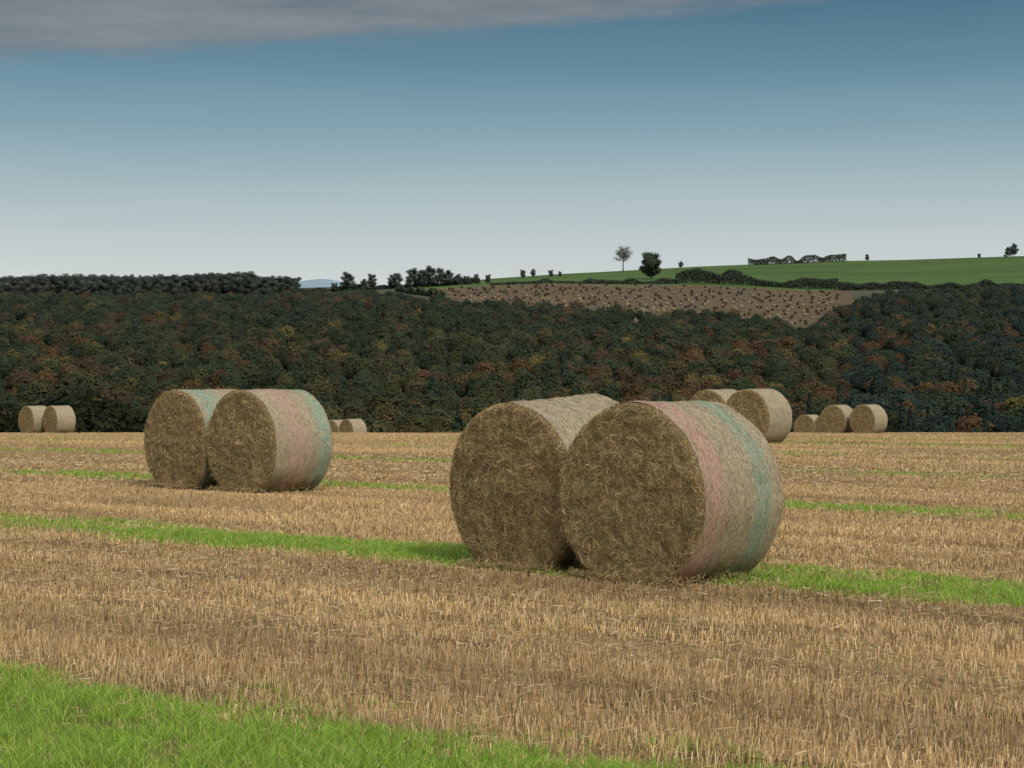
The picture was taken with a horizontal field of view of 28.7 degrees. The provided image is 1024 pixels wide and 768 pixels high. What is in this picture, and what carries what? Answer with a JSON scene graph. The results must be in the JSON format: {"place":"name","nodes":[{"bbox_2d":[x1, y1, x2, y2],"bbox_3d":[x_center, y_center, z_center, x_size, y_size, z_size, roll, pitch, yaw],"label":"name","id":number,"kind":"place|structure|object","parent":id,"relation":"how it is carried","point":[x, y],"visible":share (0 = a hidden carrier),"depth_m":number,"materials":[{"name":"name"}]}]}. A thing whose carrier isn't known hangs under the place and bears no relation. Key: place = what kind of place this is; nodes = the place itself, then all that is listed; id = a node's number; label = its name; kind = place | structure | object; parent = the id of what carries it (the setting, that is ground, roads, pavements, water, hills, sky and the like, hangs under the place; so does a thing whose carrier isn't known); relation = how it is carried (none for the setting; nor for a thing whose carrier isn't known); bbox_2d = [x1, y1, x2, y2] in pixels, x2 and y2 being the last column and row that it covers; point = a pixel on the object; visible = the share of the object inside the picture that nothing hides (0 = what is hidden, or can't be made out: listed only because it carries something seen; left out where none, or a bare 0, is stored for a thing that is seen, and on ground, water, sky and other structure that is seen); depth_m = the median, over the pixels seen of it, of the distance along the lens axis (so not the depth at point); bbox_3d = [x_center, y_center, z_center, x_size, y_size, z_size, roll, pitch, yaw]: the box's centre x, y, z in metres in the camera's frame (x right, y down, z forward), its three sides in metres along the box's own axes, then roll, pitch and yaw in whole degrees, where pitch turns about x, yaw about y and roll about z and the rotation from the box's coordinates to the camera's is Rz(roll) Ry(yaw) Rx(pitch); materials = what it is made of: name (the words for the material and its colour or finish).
{"place":"outdoors","nodes":[
{"label":"outdoors","id":0,"kind":"place"},
{"bbox_2d":[0,256,1023,767],"bbox_3d":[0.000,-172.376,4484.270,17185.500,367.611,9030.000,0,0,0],"label":"ground","id":1,"kind":"structure","parent":0,"point":[974,270],"depth_m":14.24,"materials":[{"name":"soil"}]},
{"bbox_2d":[0,278,11,293],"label":"tree","id":2,"kind":"object","parent":1,"relation":"on","point":[4,285],"visible":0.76,"depth_m":1219.75,"materials":[{"name":"green plant"}]},
{"bbox_2d":[8,276,19,293],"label":"tree","id":3,"kind":"object","parent":1,"relation":"on","point":[12,287],"visible":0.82,"depth_m":1226.06,"materials":[{"name":"green plant"}]},
{"bbox_2d":[10,277,22,292],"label":"tree","id":4,"kind":"object","parent":1,"relation":"on","point":[20,282],"visible":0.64,"depth_m":1228.57,"materials":[{"name":"green plant"}]},
{"bbox_2d":[20,274,36,294],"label":"tree","id":5,"kind":"object","parent":1,"relation":"on","point":[26,287],"visible":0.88,"depth_m":1218.60,"materials":[{"name":"green plant"}]},
{"bbox_2d":[18,406,46,432],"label":"straw bale","id":6,"kind":"object","parent":1,"relation":"on","point":[30,419],"visible":0.81,"depth_m":109.86},
{"bbox_2d":[33,275,50,293],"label":"tree","id":7,"kind":"object","parent":1,"relation":"on","point":[42,285],"visible":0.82,"depth_m":1218.47,"materials":[{"name":"green plant"}]},
{"bbox_2d":[46,276,56,291],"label":"tree","id":8,"kind":"object","parent":1,"relation":"on","point":[50,280],"visible":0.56,"depth_m":1227.53,"materials":[{"name":"green plant"}]},
{"bbox_2d":[48,274,61,292],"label":"tree","id":9,"kind":"object","parent":1,"relation":"on","point":[53,286],"visible":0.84,"depth_m":1225.46,"materials":[{"name":"green plant"}]},
{"bbox_2d":[42,405,75,432],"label":"straw bale","id":10,"kind":"object","parent":1,"relation":"on","point":[60,419],"visible":0.92,"depth_m":108.91},
{"bbox_2d":[56,275,78,292],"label":"tree","id":11,"kind":"object","parent":1,"relation":"on","point":[67,283],"visible":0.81,"depth_m":1219.38,"materials":[{"name":"green plant"}]},
{"bbox_2d":[73,276,93,294],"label":"tree","id":12,"kind":"object","parent":1,"relation":"on","point":[84,284],"visible":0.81,"depth_m":1217.86,"materials":[{"name":"green plant"}]},
{"bbox_2d":[87,274,99,290],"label":"tree","id":13,"kind":"object","parent":1,"relation":"on","point":[95,277],"visible":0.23,"depth_m":1231.78,"materials":[{"name":"green plant"}]},
{"bbox_2d":[90,277,106,294],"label":"tree","id":14,"kind":"object","parent":1,"relation":"on","point":[96,286],"visible":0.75,"depth_m":1222.02,"materials":[{"name":"green plant"}]},
{"bbox_2d":[97,275,115,292],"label":"tree","id":15,"kind":"object","parent":1,"relation":"on","point":[108,285],"visible":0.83,"depth_m":1222.02,"materials":[{"name":"green plant"}]},
{"bbox_2d":[112,276,131,294],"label":"tree","id":16,"kind":"object","parent":1,"relation":"on","point":[119,287],"visible":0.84,"depth_m":1218.35,"materials":[{"name":"green plant"}]},
{"bbox_2d":[127,276,144,292],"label":"tree","id":17,"kind":"object","parent":1,"relation":"on","point":[134,282],"visible":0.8,"depth_m":1220.69,"materials":[{"name":"green plant"}]},
{"bbox_2d":[140,276,154,293],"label":"tree","id":18,"kind":"object","parent":1,"relation":"on","point":[149,284],"visible":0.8,"depth_m":1224.36,"materials":[{"name":"green plant"}]},
{"bbox_2d":[151,276,169,292],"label":"tree","id":19,"kind":"object","parent":1,"relation":"on","point":[161,284],"visible":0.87,"depth_m":1218.01,"materials":[{"name":"green plant"}]},
{"bbox_2d":[166,276,184,295],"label":"tree","id":20,"kind":"object","parent":1,"relation":"on","point":[175,282],"visible":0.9,"depth_m":1218.92,"materials":[{"name":"green plant"}]},
{"bbox_2d":[180,274,192,292],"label":"tree","id":21,"kind":"object","parent":1,"relation":"on","point":[184,278],"visible":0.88,"depth_m":1228.42,"materials":[{"name":"green plant"}]},
{"bbox_2d":[141,387,234,489],"bbox_3d":[-4.866,0.857,31.119,1.715,1.640,1.441,0,0,45],"label":"straw bale","id":22,"kind":"object","parent":1,"relation":"on","point":[177,427],"visible":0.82,"depth_m":30.71},
{"bbox_2d":[181,275,194,293],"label":"tree","id":23,"kind":"object","parent":1,"relation":"on","point":[187,280],"visible":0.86,"depth_m":1225.74,"materials":[{"name":"green plant"}]},
{"bbox_2d":[190,273,206,292],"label":"tree","id":24,"kind":"object","parent":1,"relation":"on","point":[199,284],"visible":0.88,"depth_m":1219.95,"materials":[{"name":"green plant"}]},
{"bbox_2d":[205,273,222,293],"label":"tree","id":25,"kind":"object","parent":1,"relation":"on","point":[215,284],"visible":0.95,"depth_m":1218.27,"materials":[{"name":"green plant"}]},
{"bbox_2d":[217,274,231,294],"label":"tree","id":26,"kind":"object","parent":1,"relation":"on","point":[220,280],"visible":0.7,"depth_m":1231.60,"materials":[{"name":"green plant"}]},
{"bbox_2d":[220,272,235,293],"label":"tree","id":27,"kind":"object","parent":1,"relation":"on","point":[226,285],"visible":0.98,"depth_m":1223.79,"materials":[{"name":"green plant"}]},
{"bbox_2d":[229,273,248,294],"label":"tree","id":28,"kind":"object","parent":1,"relation":"on","point":[238,279],"visible":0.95,"depth_m":1220.74,"materials":[{"name":"green plant"}]},
{"bbox_2d":[246,271,256,294],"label":"tree","id":29,"kind":"object","parent":1,"relation":"on","point":[250,274],"visible":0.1,"depth_m":1250.09,"materials":[{"name":"green plant"}]},
{"bbox_2d":[243,276,260,293],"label":"tree","id":30,"kind":"object","parent":1,"relation":"on","point":[252,283],"visible":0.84,"depth_m":1217.39,"materials":[{"name":"green plant"}]},
{"bbox_2d":[257,276,273,294],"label":"tree","id":31,"kind":"object","parent":1,"relation":"on","point":[263,286],"visible":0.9,"depth_m":1221.74,"materials":[{"name":"green plant"}]},
{"bbox_2d":[204,389,334,493],"bbox_3d":[-3.710,0.860,30.051,1.685,1.643,1.433,0,0,43],"label":"straw bale","id":32,"kind":"object","parent":1,"relation":"on","point":[265,440],"visible":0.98,"depth_m":29.67},
{"bbox_2d":[270,275,283,293],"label":"tree","id":33,"kind":"object","parent":1,"relation":"on","point":[277,284],"visible":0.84,"depth_m":1223.83,"materials":[{"name":"green plant"}]},
{"bbox_2d":[284,276,298,291],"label":"tree","id":34,"kind":"object","parent":1,"relation":"on","point":[288,285],"visible":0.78,"depth_m":1218.54,"materials":[{"name":"green plant"}]},
{"bbox_2d":[290,277,302,291],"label":"tree","id":35,"kind":"object","parent":1,"relation":"on","point":[299,285],"visible":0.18,"depth_m":1248.11,"materials":[{"name":"green plant"}]},
{"bbox_2d":[330,283,337,291],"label":"tree","id":36,"kind":"object","parent":1,"relation":"on","point":[333,288],"visible":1,"depth_m":1378.77,"materials":[{"name":"green plant"}]},
{"bbox_2d":[329,420,341,432],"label":"straw bale","id":37,"kind":"object","parent":1,"relation":"on","point":[334,424],"visible":0.34,"depth_m":131.79},
{"bbox_2d":[339,271,355,290],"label":"tree","id":38,"kind":"object","parent":1,"relation":"on","point":[347,279],"visible":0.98,"depth_m":1377.76,"materials":[{"name":"green plant"}]},
{"bbox_2d":[339,419,366,432],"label":"straw bale","id":39,"kind":"object","parent":1,"relation":"on","point":[353,425],"visible":0.51,"depth_m":130.93},
{"bbox_2d":[359,279,368,289],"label":"tree","id":40,"kind":"object","parent":1,"relation":"on","point":[364,283],"visible":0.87,"depth_m":1378.03,"materials":[{"name":"green plant"}]},
{"bbox_2d":[366,273,376,288],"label":"tree","id":41,"kind":"object","parent":1,"relation":"on","point":[371,282],"visible":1,"depth_m":1378.76,"materials":[{"name":"green plant"}]},
{"bbox_2d":[301,277,479,291],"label":"hedge","id":42,"kind":"object","parent":1,"relation":"on","point":[356,286],"visible":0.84,"depth_m":1383.31,"materials":[{"name":"green plant"}]},
{"bbox_2d":[387,274,395,287],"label":"tree","id":43,"kind":"object","parent":1,"relation":"on","point":[389,283],"visible":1,"depth_m":1378.51,"materials":[{"name":"green plant"}]},
{"bbox_2d":[390,273,402,286],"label":"tree","id":44,"kind":"object","parent":1,"relation":"on","point":[397,278],"visible":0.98,"depth_m":1377.96,"materials":[{"name":"green plant"}]},
{"bbox_2d":[404,267,418,286],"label":"tree","id":45,"kind":"object","parent":1,"relation":"on","point":[410,277],"visible":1,"depth_m":1376.91,"materials":[{"name":"green plant"}]},
{"bbox_2d":[394,285,445,298],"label":"hedge","id":46,"kind":"object","parent":1,"relation":"on","point":[430,292],"visible":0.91,"depth_m":1163.71,"materials":[{"name":"green plant"}]},
{"bbox_2d":[414,270,426,286],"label":"tree","id":47,"kind":"object","parent":1,"relation":"on","point":[420,273],"visible":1,"depth_m":1377.50,"materials":[{"name":"green plant"}]},
{"bbox_2d":[421,265,437,286],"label":"tree","id":48,"kind":"object","parent":1,"relation":"on","point":[430,273],"visible":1,"depth_m":1377.42,"materials":[{"name":"green plant"}]},
{"bbox_2d":[434,267,444,284],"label":"tree","id":49,"kind":"object","parent":1,"relation":"on","point":[440,276],"visible":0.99,"depth_m":1378.28,"materials":[{"name":"green plant"}]},
{"bbox_2d":[443,269,454,283],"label":"tree","id":50,"kind":"object","parent":1,"relation":"on","point":[448,274],"visible":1,"depth_m":1377.65,"materials":[{"name":"green plant"}]},
{"bbox_2d":[454,274,462,284],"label":"tree","id":51,"kind":"object","parent":1,"relation":"on","point":[458,277],"visible":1,"depth_m":1378.80,"materials":[{"name":"green plant"}]},
{"bbox_2d":[462,276,469,284],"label":"tree","id":52,"kind":"object","parent":1,"relation":"on","point":[466,280],"visible":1,"depth_m":1378.77,"materials":[{"name":"green plant"}]},
{"bbox_2d":[473,274,478,282],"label":"tree","id":53,"kind":"object","parent":1,"relation":"on","point":[475,278],"visible":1,"depth_m":1378.62,"materials":[{"name":"green plant"}]},
{"bbox_2d":[485,274,490,282],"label":"tree","id":54,"kind":"object","parent":1,"relation":"on","point":[487,279],"visible":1,"depth_m":1378.65,"materials":[{"name":"green plant"}]},
{"bbox_2d":[0,432,1023,767],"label":"stubble","id":55,"kind":"object","parent":1,"relation":"on","point":[248,502],"visible":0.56,"depth_m":14.41,"materials":[{"name":"beige plant"}]},
{"bbox_2d":[0,283,1023,432],"bbox_3d":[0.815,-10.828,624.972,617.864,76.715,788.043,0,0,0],"label":"woodland","id":56,"kind":"object","parent":1,"relation":"on","point":[905,359],"visible":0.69,"depth_m":655.87,"materials":[{"name":"green plant"}]},
{"bbox_2d":[0,453,1023,767],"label":"loose straw","id":57,"kind":"object","parent":1,"relation":"on","point":[430,469],"visible":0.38,"depth_m":17.07,"materials":[{"name":"beige plant"}]},
{"bbox_2d":[520,270,525,277],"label":"tree","id":58,"kind":"object","parent":1,"relation":"on","point":[522,273],"visible":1,"depth_m":1599.00,"materials":[{"name":"green plant"}]},
{"bbox_2d":[444,391,617,574],"bbox_3d":[0.335,0.895,18.310,1.706,1.624,1.519,0,4,45],"label":"straw bale","id":59,"kind":"object","parent":1,"relation":"on","point":[506,461],"visible":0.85,"depth_m":17.92},
{"bbox_2d":[489,278,599,284],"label":"hedge","id":60,"kind":"object","parent":1,"relation":"on","point":[585,281],"visible":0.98,"depth_m":1260.33,"materials":[{"name":"green plant"}]},
{"bbox_2d":[614,245,632,271],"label":"tree","id":61,"kind":"object","parent":1,"relation":"on","point":[624,253],"visible":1,"depth_m":1639.19,"materials":[{"name":"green plant"}]},
{"bbox_2d":[434,283,838,304],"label":"shrubs","id":62,"kind":"object","parent":1,"relation":"on","point":[612,290],"visible":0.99,"depth_m":1176.67,"materials":[{"name":"plant"}]},
{"bbox_2d":[600,277,680,283],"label":"hedge","id":63,"kind":"object","parent":1,"relation":"on","point":[661,280],"visible":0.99,"depth_m":1267.18,"materials":[{"name":"green plant"}]},
{"bbox_2d":[638,252,661,278],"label":"tree","id":64,"kind":"object","parent":1,"relation":"on","point":[651,263],"visible":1,"depth_m":1396.34,"materials":[{"name":"green plant"}]},
{"bbox_2d":[554,397,788,586],"bbox_3d":[1.300,0.925,17.258,1.702,1.629,1.451,0,0,43],"label":"straw bale","id":65,"kind":"object","parent":1,"relation":"on","point":[662,492],"visible":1,"depth_m":16.86},
{"bbox_2d":[675,268,742,284],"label":"hedge","id":66,"kind":"object","parent":1,"relation":"on","point":[705,275],"visible":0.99,"depth_m":1285.96,"materials":[{"name":"green plant"}]},
{"bbox_2d":[689,389,736,403],"bbox_3d":[5.891,0.947,57.653,1.439,1.631,1.719,0,0,-45],"label":"straw bale","id":67,"kind":"object","parent":1,"relation":"on","point":[722,396],"visible":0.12,"depth_m":57.27},
{"bbox_2d":[725,388,791,442],"bbox_3d":[6.822,0.923,56.157,1.690,1.661,1.447,0,0,43],"label":"straw bale","id":68,"kind":"object","parent":1,"relation":"on","point":[767,413],"visible":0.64,"depth_m":55.70},
{"bbox_2d":[737,274,838,288],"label":"hedge","id":69,"kind":"object","parent":1,"relation":"on","point":[809,282],"visible":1,"depth_m":1270.28,"materials":[{"name":"green plant"}]},
{"bbox_2d":[748,253,846,264],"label":"hedge","id":70,"kind":"object","parent":1,"relation":"on","point":[764,261],"visible":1,"depth_m":1680.99,"materials":[{"name":"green plant"}]},
{"bbox_2d":[793,414,817,432],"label":"straw bale","id":71,"kind":"object","parent":1,"relation":"on","point":[804,423],"visible":0.64,"depth_m":125.98},
{"bbox_2d":[815,416,822,431],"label":"straw bale","id":72,"kind":"object","parent":1,"relation":"on","point":[817,427],"visible":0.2,"depth_m":125.36},
{"bbox_2d":[819,405,852,432],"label":"straw bale","id":73,"kind":"object","parent":1,"relation":"on","point":[834,418],"visible":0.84,"depth_m":105.24},
{"bbox_2d":[849,404,887,432],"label":"straw bale","id":74,"kind":"object","parent":1,"relation":"on","point":[870,418],"visible":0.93,"depth_m":103.97},
{"bbox_2d":[837,279,1023,290],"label":"hedge","id":75,"kind":"object","parent":1,"relation":"on","point":[842,286],"visible":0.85,"depth_m":1232.65,"materials":[{"name":"green plant"}]},
{"bbox_2d":[1003,247,1012,256],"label":"tree","id":76,"kind":"object","parent":1,"relation":"on","point":[1007,252],"visible":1,"depth_m":1688.14,"materials":[{"name":"green plant"}]},
{"bbox_2d":[1009,243,1018,254],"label":"tree","id":77,"kind":"object","parent":1,"relation":"on","point":[1013,247],"visible":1,"depth_m":1688.03,"materials":[{"name":"green plant"}]},
{"bbox_2d":[0,435,1023,767],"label":"grass","id":78,"kind":"structure","parent":0,"point":[70,745],"depth_m":10.13,"materials":[{"name":"green plant"}]},
{"bbox_2d":[0,0,1023,285],"label":"sky","id":79,"kind":"structure","parent":0,"point":[304,139],"materials":[{"name":"blue"}]}
]}

